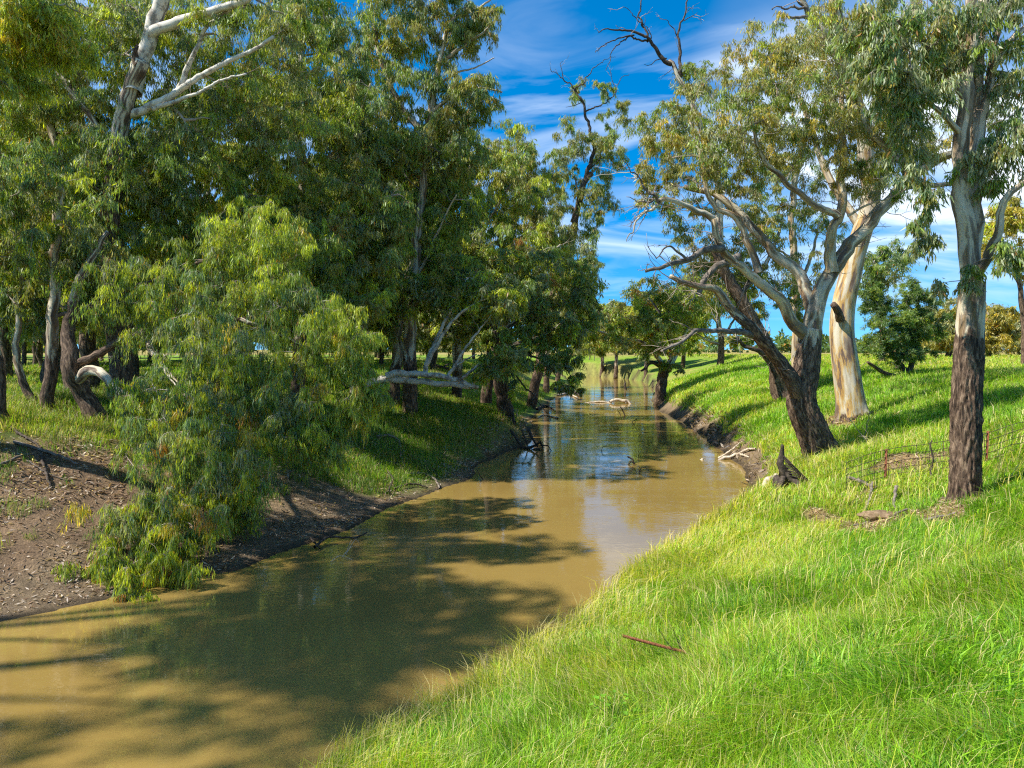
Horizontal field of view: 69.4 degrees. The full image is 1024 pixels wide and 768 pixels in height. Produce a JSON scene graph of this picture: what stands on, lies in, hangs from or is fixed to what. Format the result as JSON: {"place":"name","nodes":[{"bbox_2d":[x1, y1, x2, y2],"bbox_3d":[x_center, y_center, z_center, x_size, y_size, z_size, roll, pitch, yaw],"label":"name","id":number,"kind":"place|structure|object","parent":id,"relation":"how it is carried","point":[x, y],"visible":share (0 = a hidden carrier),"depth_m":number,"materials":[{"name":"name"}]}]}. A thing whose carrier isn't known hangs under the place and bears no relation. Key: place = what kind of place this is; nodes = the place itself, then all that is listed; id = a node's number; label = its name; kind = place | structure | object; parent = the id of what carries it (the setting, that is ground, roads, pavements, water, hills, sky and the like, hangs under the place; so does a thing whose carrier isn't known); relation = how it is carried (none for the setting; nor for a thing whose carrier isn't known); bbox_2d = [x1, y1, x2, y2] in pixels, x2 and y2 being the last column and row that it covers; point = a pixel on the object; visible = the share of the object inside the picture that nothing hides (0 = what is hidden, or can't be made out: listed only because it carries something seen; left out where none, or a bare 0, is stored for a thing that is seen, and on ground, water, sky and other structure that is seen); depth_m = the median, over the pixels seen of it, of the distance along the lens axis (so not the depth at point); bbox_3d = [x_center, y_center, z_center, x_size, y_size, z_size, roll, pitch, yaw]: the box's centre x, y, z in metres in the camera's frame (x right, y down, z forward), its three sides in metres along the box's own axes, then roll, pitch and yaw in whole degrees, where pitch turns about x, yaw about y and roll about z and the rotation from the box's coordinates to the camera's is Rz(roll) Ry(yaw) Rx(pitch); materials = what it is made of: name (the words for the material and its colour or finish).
{"place":"outdoors","nodes":[
{"label":"outdoors","id":0,"kind":"place"},
{"bbox_2d":[0,376,749,767],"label":"water","id":1,"kind":"structure","parent":0,"point":[290,658],"depth_m":18.16,"materials":[{"name":"brown liquid"}]},
{"bbox_2d":[310,523,367,548],"bbox_3d":[-5.937,5.110,24.925,1.775,0.412,1.886,0,3,0],"label":"fallen branch","id":2,"kind":"object","parent":1,"relation":"on","point":[320,541],"visible":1,"depth_m":25.16,"materials":[{"name":"brown wood"}]},
{"bbox_2d":[331,540,357,561],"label":"dead twigs","id":3,"kind":"object","parent":1,"relation":"in","point":[346,551],"visible":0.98,"depth_m":23.42,"materials":[{"name":"brown wood"}]},
{"bbox_2d":[536,405,553,409],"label":"driftwood branch","id":4,"kind":"object","parent":1,"relation":"on","point":[537,408],"visible":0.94,"depth_m":81.08,"materials":[{"name":"brown wood"}]},
{"bbox_2d":[537,414,558,418],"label":"driftwood branch","id":5,"kind":"object","parent":1,"relation":"on","point":[547,415],"visible":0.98,"depth_m":70.78,"materials":[{"name":"black wood"}]},
{"bbox_2d":[585,398,630,403],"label":"driftwood log","id":6,"kind":"object","parent":1,"relation":"in","point":[620,400],"visible":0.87,"depth_m":89.51,"materials":[{"name":"beige wood"}]},
{"bbox_2d":[627,451,638,463],"bbox_3d":[7.269,4.342,43.166,0.532,0.658,2.996,1,3,22],"label":"dead snag","id":7,"kind":"object","parent":1,"relation":"in","point":[632,461],"visible":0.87,"depth_m":41.87,"materials":[{"name":"brown wood"}]},
{"bbox_2d":[0,350,1023,674],"bbox_3d":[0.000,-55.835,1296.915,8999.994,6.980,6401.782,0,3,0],"label":"ground","id":8,"kind":"structure","parent":0,"point":[628,368],"depth_m":25.17,"materials":[{"name":"brown soil"}]},
{"bbox_2d":[21,341,26,365],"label":"gum tree","id":9,"kind":"object","parent":8,"relation":"on","point":[24,353],"depth_m":86.58,"materials":[{"name":"brown plant"}]},
{"bbox_2d":[10,329,42,365],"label":"gum tree","id":10,"kind":"object","parent":8,"relation":"on","point":[37,352],"visible":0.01,"depth_m":77.31,"materials":[{"name":"brown plant"}]},
{"bbox_2d":[11,339,42,353],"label":"gum tree","id":11,"kind":"object","parent":8,"relation":"on","point":[20,344],"depth_m":110.24,"materials":[{"name":"green plant"}]},
{"bbox_2d":[0,181,67,401],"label":"gum tree","id":12,"kind":"object","parent":8,"relation":"on","point":[22,379],"visible":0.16,"depth_m":30.64,"materials":[{"name":"green plant"}]},
{"bbox_2d":[0,133,68,422],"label":"gum tree","id":13,"kind":"object","parent":8,"relation":"on","point":[33,183],"visible":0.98,"depth_m":27.27,"materials":[{"name":"green plant"}]},
{"bbox_2d":[32,337,37,364],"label":"gum tree","id":14,"kind":"object","parent":8,"relation":"on","point":[35,361],"depth_m":82.04,"materials":[{"name":"brown plant"}]},
{"bbox_2d":[0,62,88,379],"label":"gum tree","id":15,"kind":"object","parent":8,"relation":"on","point":[6,350],"depth_m":52.01,"materials":[{"name":"brown plant"}]},
{"bbox_2d":[0,66,105,390],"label":"gum tree","id":16,"kind":"object","parent":8,"relation":"on","point":[48,131],"visible":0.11,"depth_m":34.48,"materials":[{"name":"green plant"}]},
{"bbox_2d":[0,0,120,110],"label":"gum tree","id":17,"kind":"object","parent":8,"relation":"on","point":[30,29],"visible":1,"depth_m":19.09,"materials":[{"name":"green plant"}]},
{"bbox_2d":[0,122,124,382],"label":"gum tree","id":18,"kind":"object","parent":8,"relation":"on","point":[43,336],"visible":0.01,"depth_m":45.07,"materials":[{"name":"green plant"}]},
{"bbox_2d":[0,177,138,410],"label":"gum tree","id":19,"kind":"object","parent":8,"relation":"on","point":[64,261],"visible":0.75,"depth_m":29.89,"materials":[{"name":"green plant"}]},
{"bbox_2d":[28,209,123,370],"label":"gum tree","id":20,"kind":"object","parent":8,"relation":"on","point":[59,354],"visible":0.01,"depth_m":66.04,"materials":[{"name":"brown plant"}]},
{"bbox_2d":[0,0,190,389],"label":"gum tree","id":21,"kind":"object","parent":8,"relation":"on","point":[87,346],"visible":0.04,"depth_m":36.83,"materials":[{"name":"green plant"}]},
{"bbox_2d":[96,312,156,353],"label":"gum tree","id":22,"kind":"object","parent":8,"relation":"on","point":[102,341],"visible":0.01,"depth_m":85.09,"materials":[{"name":"green plant"}]},
{"bbox_2d":[96,272,160,350],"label":"gum tree","id":23,"kind":"object","parent":8,"relation":"on","point":[104,342],"visible":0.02,"depth_m":79.58,"materials":[{"name":"green plant"}]},
{"bbox_2d":[66,142,191,376],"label":"gum tree","id":24,"kind":"object","parent":8,"relation":"on","point":[136,364],"visible":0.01,"depth_m":53.51,"materials":[{"name":"green plant"}]},
{"bbox_2d":[137,222,181,352],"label":"gum tree","id":25,"kind":"object","parent":8,"relation":"on","point":[158,346],"depth_m":105.89,"materials":[{"name":"green plant"}]},
{"bbox_2d":[147,333,178,361],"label":"gum tree","id":26,"kind":"object","parent":8,"relation":"on","point":[149,358],"visible":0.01,"depth_m":96.63,"materials":[{"name":"green plant"}]},
{"bbox_2d":[0,0,339,404],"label":"gum tree","id":27,"kind":"object","parent":8,"relation":"on","point":[156,30],"visible":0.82,"depth_m":32.87,"materials":[{"name":"green plant"}]},
{"bbox_2d":[128,63,286,382],"bbox_3d":[-18.467,-9.614,46.887,11.233,20.670,11.488,-1,3,-15],"label":"gum tree","id":28,"kind":"object","parent":8,"relation":"on","point":[187,104],"visible":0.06,"depth_m":44.41,"materials":[{"name":"green plant"}]},
{"bbox_2d":[49,199,397,605],"bbox_3d":[-10.337,-0.178,26.345,10.492,13.519,15.446,-2,3,-31],"label":"weeping gum","id":29,"kind":"object","parent":8,"relation":"on","point":[183,456],"visible":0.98,"depth_m":25.11,"materials":[{"name":"green plant"}]},
{"bbox_2d":[73,153,397,405],"bbox_3d":[-13.548,-4.442,35.357,15.838,12.417,6.113,0,3,0],"label":"gum tree","id":30,"kind":"object","parent":8,"relation":"on","point":[166,230],"visible":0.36,"depth_m":34.68,"materials":[{"name":"green plant"}]},
{"bbox_2d":[0,409,533,615],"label":"leaf litter","id":31,"kind":"object","parent":8,"relation":"on","point":[524,422],"visible":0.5,"depth_m":25.10,"materials":[{"name":"brown plant"}]},
{"bbox_2d":[0,453,34,464],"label":"fallen branch","id":32,"kind":"object","parent":31,"relation":"on","point":[12,459],"visible":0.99,"depth_m":23.79,"materials":[{"name":"grey wood"}]},
{"bbox_2d":[9,426,51,454],"bbox_3d":[-16.757,1.923,25.499,3.208,0.809,0.283,2,3,35],"label":"fallen branch","id":33,"kind":"object","parent":31,"relation":"on","point":[22,435],"visible":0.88,"depth_m":25.18,"materials":[{"name":"grey wood"}]},
{"bbox_2d":[39,453,50,487],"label":"fallen branch","id":34,"kind":"object","parent":31,"relation":"on","point":[42,457],"visible":1,"depth_m":23.97,"materials":[{"name":"grey wood"}]},
{"bbox_2d":[13,440,78,464],"bbox_3d":[-15.553,2.284,24.696,2.157,0.825,0.151,0,3,0],"label":"fallen branch","id":35,"kind":"object","parent":31,"relation":"on","point":[39,449],"visible":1,"depth_m":24.66,"materials":[{"name":"grey wood"}]},
{"bbox_2d":[27,460,69,481],"bbox_3d":[-15.030,2.823,23.929,1.461,0.704,0.128,0,3,7],"label":"fallen branch","id":36,"kind":"object","parent":31,"relation":"on","point":[43,470],"visible":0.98,"depth_m":23.89,"materials":[{"name":"grey wood"}]},
{"bbox_2d":[0,356,552,549],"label":"grass","id":37,"kind":"structure","parent":8,"relation":"on","point":[16,399],"depth_m":37.51,"materials":[{"name":"green plant"}]},
{"bbox_2d":[234,180,335,368],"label":"gum tree","id":38,"kind":"object","parent":8,"relation":"on","point":[291,327],"visible":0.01,"depth_m":53.44,"materials":[{"name":"green plant"}]},
{"bbox_2d":[280,188,338,367],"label":"gum tree","id":39,"kind":"object","parent":8,"relation":"on","point":[314,325],"depth_m":75.53,"materials":[{"name":"green plant"}]},
{"bbox_2d":[198,0,426,396],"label":"gum tree","id":40,"kind":"object","parent":8,"relation":"on","point":[364,209],"visible":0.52,"depth_m":38.91,"materials":[{"name":"green plant"}]},
{"bbox_2d":[245,63,429,390],"bbox_3d":[-9.697,-8.175,43.527,11.128,20.022,10.881,2,3,32],"label":"gum tree","id":41,"kind":"object","parent":8,"relation":"on","point":[398,165],"visible":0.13,"depth_m":42.89,"materials":[{"name":"green plant"}]},
{"bbox_2d":[306,145,404,355],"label":"gum tree","id":42,"kind":"object","parent":8,"relation":"on","point":[336,253],"visible":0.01,"depth_m":69.98,"materials":[{"name":"green plant"}]},
{"bbox_2d":[363,337,419,364],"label":"gum tree","id":43,"kind":"object","parent":8,"relation":"on","point":[382,354],"visible":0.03,"depth_m":82.17,"materials":[{"name":"green plant"}]},
{"bbox_2d":[324,153,475,384],"bbox_3d":[-8.228,-8.593,55.418,12.072,19.988,12.293,-1,3,-25],"label":"gum tree","id":44,"kind":"object","parent":8,"relation":"on","point":[463,319],"visible":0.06,"depth_m":54.73,"materials":[{"name":"green plant"}]},
{"bbox_2d":[386,469,427,491],"bbox_3d":[-4.823,4.427,33.196,1.938,0.828,2.254,0,3,0],"label":"fallen branch","id":45,"kind":"object","parent":8,"relation":"on","point":[406,484],"visible":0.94,"depth_m":33.59,"materials":[{"name":"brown wood"}]},
{"bbox_2d":[375,434,439,488],"bbox_3d":[-5.369,3.753,36.452,2.010,2.089,5.781,-2,3,-33],"label":"fallen branch","id":46,"kind":"object","parent":8,"relation":"on","point":[396,439],"visible":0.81,"depth_m":36.23,"materials":[{"name":"grey wood"}]},
{"bbox_2d":[324,0,506,414],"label":"gum tree","id":47,"kind":"object","parent":8,"relation":"on","point":[443,131],"visible":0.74,"depth_m":44.75,"materials":[{"name":"green plant"}]},
{"bbox_2d":[360,143,496,405],"bbox_3d":[-6.041,-6.157,46.515,10.138,16.328,6.820,0,3,0],"label":"gum tree","id":48,"kind":"object","parent":8,"relation":"on","point":[455,197],"visible":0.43,"depth_m":45.62,"materials":[{"name":"green plant"}]},
{"bbox_2d":[416,331,440,358],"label":"gum tree","id":49,"kind":"object","parent":8,"relation":"on","point":[426,344],"visible":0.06,"depth_m":98.66,"materials":[{"name":"green plant"}]},
{"bbox_2d":[384,162,481,345],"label":"gum tree","id":50,"kind":"object","parent":8,"relation":"on","point":[449,221],"depth_m":63.06,"materials":[{"name":"green plant"}]},
{"bbox_2d":[429,362,450,369],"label":"hollow log","id":51,"kind":"object","parent":8,"relation":"on","point":[442,367],"visible":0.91,"depth_m":86.09,"materials":[{"name":"brown wood"}]},
{"bbox_2d":[350,248,536,394],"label":"gum tree","id":52,"kind":"object","parent":8,"relation":"on","point":[485,298],"visible":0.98,"depth_m":42.56,"materials":[{"name":"green plant"}]},
{"bbox_2d":[421,315,481,371],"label":"gum tree","id":53,"kind":"object","parent":8,"relation":"on","point":[433,361],"visible":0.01,"depth_m":81.92,"materials":[{"name":"green plant"}]},
{"bbox_2d":[429,315,482,366],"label":"gum tree","id":54,"kind":"object","parent":8,"relation":"on","point":[448,347],"visible":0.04,"depth_m":92.77,"materials":[{"name":"green plant"}]},
{"bbox_2d":[406,126,564,398],"bbox_3d":[-2.092,-9.028,57.040,12.861,22.332,8.390,0,3,0],"label":"gum tree","id":55,"kind":"object","parent":8,"relation":"on","point":[502,184],"visible":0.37,"depth_m":56.43,"materials":[{"name":"green plant"}]},
{"bbox_2d":[392,232,609,424],"bbox_3d":[-0.942,-3.733,53.098,15.934,14.349,7.176,1,3,11],"label":"gum tree","id":56,"kind":"object","parent":8,"relation":"on","point":[573,326],"visible":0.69,"depth_m":51.58,"materials":[{"name":"green plant"}]},
{"bbox_2d":[481,313,524,347],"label":"gum tree","id":57,"kind":"object","parent":8,"relation":"on","point":[484,339],"visible":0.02,"depth_m":110.61,"materials":[{"name":"green plant"}]},
{"bbox_2d":[20,328,1008,352],"bbox_3d":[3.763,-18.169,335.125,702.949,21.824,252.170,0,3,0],"label":"distant trees","id":58,"kind":"object","parent":8,"relation":"on","point":[784,343],"visible":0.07,"depth_m":327.69,"materials":[{"name":"green plant"}]},
{"bbox_2d":[475,117,580,344],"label":"gum tree","id":59,"kind":"object","parent":8,"relation":"on","point":[539,221],"visible":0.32,"depth_m":64.30,"materials":[{"name":"green plant"}]},
{"bbox_2d":[510,427,551,450],"bbox_3d":[1.275,3.820,48.497,3.145,1.898,1.282,1,3,22],"label":"root tangle","id":60,"kind":"object","parent":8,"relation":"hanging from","point":[532,438],"visible":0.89,"depth_m":48.52,"materials":[{"name":"brown wood"}]},
{"bbox_2d":[531,252,585,393],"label":"gum tree","id":61,"kind":"object","parent":8,"relation":"on","point":[546,384],"visible":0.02,"depth_m":103.68,"materials":[{"name":"green plant"}]},
{"bbox_2d":[538,294,602,380],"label":"gum tree","id":62,"kind":"object","parent":8,"relation":"on","point":[586,351],"visible":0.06,"depth_m":122.10,"materials":[{"name":"green plant"}]},
{"bbox_2d":[514,55,635,408],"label":"gum tree","id":63,"kind":"object","parent":8,"relation":"on","point":[604,145],"visible":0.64,"depth_m":78.73,"materials":[{"name":"green plant"}]},
{"bbox_2d":[585,302,610,376],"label":"gum tree","id":64,"kind":"object","parent":8,"relation":"on","point":[599,351],"visible":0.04,"depth_m":171.66,"materials":[{"name":"green plant"}]},
{"bbox_2d":[595,299,628,378],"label":"gum tree","id":65,"kind":"object","parent":8,"relation":"on","point":[607,310],"visible":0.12,"depth_m":163.34,"materials":[{"name":"green plant"}]},
{"bbox_2d":[612,348,651,354],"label":"gum tree","id":66,"kind":"object","parent":8,"relation":"on","point":[630,353],"visible":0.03,"depth_m":207.28,"materials":[{"name":"green plant"}]},
{"bbox_2d":[620,292,667,380],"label":"gum tree","id":67,"kind":"object","parent":8,"relation":"on","point":[624,332],"visible":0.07,"depth_m":149.27,"materials":[{"name":"green plant"}]},
{"bbox_2d":[583,274,720,405],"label":"gum tree","id":68,"kind":"object","parent":8,"relation":"on","point":[643,321],"visible":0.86,"depth_m":83.88,"materials":[{"name":"green plant"}]},
{"bbox_2d":[293,353,1023,767],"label":"grass","id":69,"kind":"structure","parent":8,"relation":"on","point":[861,667],"depth_m":12.04,"materials":[{"name":"green plant"}]},
{"bbox_2d":[414,702,453,722],"bbox_3d":[-1.251,5.406,11.966,0.532,0.448,0.480,1,3,22],"label":"leafy weed","id":70,"kind":"object","parent":69,"relation":"on","point":[430,710],"visible":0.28,"depth_m":11.98,"materials":[{"name":"green plant"}]},
{"bbox_2d":[589,690,640,721],"bbox_3d":[1.403,4.566,10.285,0.447,0.490,0.693,-2,3,-39],"label":"leafy weed","id":71,"kind":"object","parent":69,"relation":"on","point":[608,704],"visible":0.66,"depth_m":10.32,"materials":[{"name":"green plant"}]},
{"bbox_2d":[623,634,686,653],"bbox_3d":[2.509,4.575,13.042,0.070,0.373,1.752,-1,3,-28],"label":"steel angle bar","id":72,"kind":"object","parent":69,"relation":"on","point":[649,642],"visible":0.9,"depth_m":13.03,"materials":[{"name":"brown metal"}]},
{"bbox_2d":[659,627,689,663],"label":"dead twigs","id":73,"kind":"object","parent":8,"relation":"on","point":[677,641],"visible":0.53,"depth_m":12.46,"materials":[{"name":"brown wood"}]},
{"bbox_2d":[661,287,712,367],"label":"gum tree","id":74,"kind":"object","parent":8,"relation":"on","point":[692,347],"visible":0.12,"depth_m":137.19,"materials":[{"name":"green plant"}]},
{"bbox_2d":[595,0,823,400],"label":"gum tree","id":75,"kind":"object","parent":8,"relation":"on","point":[675,110],"visible":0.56,"depth_m":52.22,"materials":[{"name":"green plant"}]},
{"bbox_2d":[674,253,769,365],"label":"gum tree","id":76,"kind":"object","parent":8,"relation":"on","point":[750,342],"visible":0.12,"depth_m":117.07,"materials":[{"name":"green plant"}]},
{"bbox_2d":[680,405,788,526],"bbox_3d":[13.092,3.529,46.024,5.283,2.190,43.657,1,3,12],"label":"flood debris","id":77,"kind":"object","parent":8,"relation":"on","point":[711,431],"visible":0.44,"depth_m":48.74,"materials":[{"name":"brown plant"}]},
{"bbox_2d":[717,441,755,459],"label":"driftwood branch","id":78,"kind":"object","parent":8,"relation":"on","point":[723,457],"visible":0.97,"depth_m":43.56,"materials":[{"name":"beige wood"}]},
{"bbox_2d":[761,473,775,487],"bbox_3d":[9.087,4.388,26.563,0.341,2.024,2.895,2,3,33],"label":"driftwood log","id":79,"kind":"object","parent":8,"relation":"on","point":[765,481],"visible":0.2,"depth_m":26.77,"materials":[{"name":"beige wood"}]},
{"bbox_2d":[731,115,852,366],"bbox_3d":[22.987,-10.444,59.347,11.236,22.212,4.760,-1,3,-15],"label":"gum tree","id":80,"kind":"object","parent":8,"relation":"on","point":[821,225],"visible":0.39,"depth_m":59.44,"materials":[{"name":"green plant"}]},
{"bbox_2d":[771,444,812,495],"bbox_3d":[9.542,3.127,25.439,1.719,2.092,1.600,0,3,0],"label":"tree stump","id":81,"kind":"object","parent":8,"relation":"on","point":[784,476],"visible":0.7,"depth_m":25.46,"materials":[{"name":"grey wood"}]},
{"bbox_2d":[594,0,1011,455],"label":"gum tree","id":82,"kind":"object","parent":8,"relation":"on","point":[809,423],"visible":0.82,"depth_m":30.10,"materials":[{"name":"green plant"}]},
{"bbox_2d":[847,476,875,489],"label":"fallen branch","id":83,"kind":"object","parent":8,"relation":"on","point":[858,479],"visible":0.69,"depth_m":23.62,"materials":[{"name":"grey wood"}]},
{"bbox_2d":[857,510,892,520],"bbox_3d":[10.163,3.639,20.392,1.175,0.327,0.740,0,3,0],"label":"earth clod","id":84,"kind":"object","parent":8,"relation":"on","point":[872,515],"visible":0.62,"depth_m":20.21,"materials":[{"name":"soil"}]},
{"bbox_2d":[731,0,1018,423],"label":"gum tree","id":85,"kind":"object","parent":8,"relation":"on","point":[850,400],"visible":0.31,"depth_m":37.76,"materials":[{"name":"green plant"}]},
{"bbox_2d":[857,235,919,359],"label":"gum tree","id":86,"kind":"object","parent":8,"relation":"on","point":[876,271],"visible":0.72,"depth_m":80.74,"materials":[{"name":"green plant"}]},
{"bbox_2d":[801,407,988,532],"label":"bark litter","id":87,"kind":"object","parent":8,"relation":"on","point":[891,467],"visible":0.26,"depth_m":20.70,"materials":[{"name":"brown plant"}]},
{"bbox_2d":[851,481,955,525],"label":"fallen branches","id":88,"kind":"object","parent":8,"relation":"on","point":[894,496],"visible":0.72,"depth_m":20.91,"materials":[{"name":"grey wood"}]},
{"bbox_2d":[856,274,955,376],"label":"wattle tree","id":89,"kind":"object","parent":8,"relation":"on","point":[906,324],"visible":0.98,"depth_m":50.44,"materials":[{"name":"green plant"}]},
{"bbox_2d":[822,0,1023,501],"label":"gum tree","id":90,"kind":"object","parent":8,"relation":"on","point":[968,27],"visible":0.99,"depth_m":18.62,"materials":[{"name":"green plant"}]},
{"bbox_2d":[845,422,1023,488],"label":"wire fence","id":91,"kind":"object","parent":8,"relation":"on","point":[933,456],"visible":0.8,"depth_m":23.30,"materials":[{"name":"metal"}]},
{"bbox_2d":[909,297,986,356],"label":"gum tree","id":92,"kind":"object","parent":8,"relation":"on","point":[945,345],"visible":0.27,"depth_m":117.32,"materials":[{"name":"green plant"}]},
{"bbox_2d":[981,195,1023,364],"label":"gum tree","id":93,"kind":"object","parent":8,"relation":"on","point":[1014,219],"visible":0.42,"depth_m":60.85,"materials":[{"name":"green plant"}]},
{"bbox_2d":[985,303,1020,356],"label":"tree","id":94,"kind":"object","parent":8,"relation":"on","point":[999,334],"visible":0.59,"depth_m":121.68,"materials":[{"name":"yellow plant"}]},
{"bbox_2d":[1004,311,1020,354],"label":"gum tree","id":95,"kind":"object","parent":8,"relation":"on","point":[1011,348],"visible":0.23,"depth_m":147.75,"materials":[{"name":"green plant"}]},
{"bbox_2d":[2,0,1023,349],"label":"sky","id":96,"kind":"structure","parent":0,"point":[535,36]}
]}

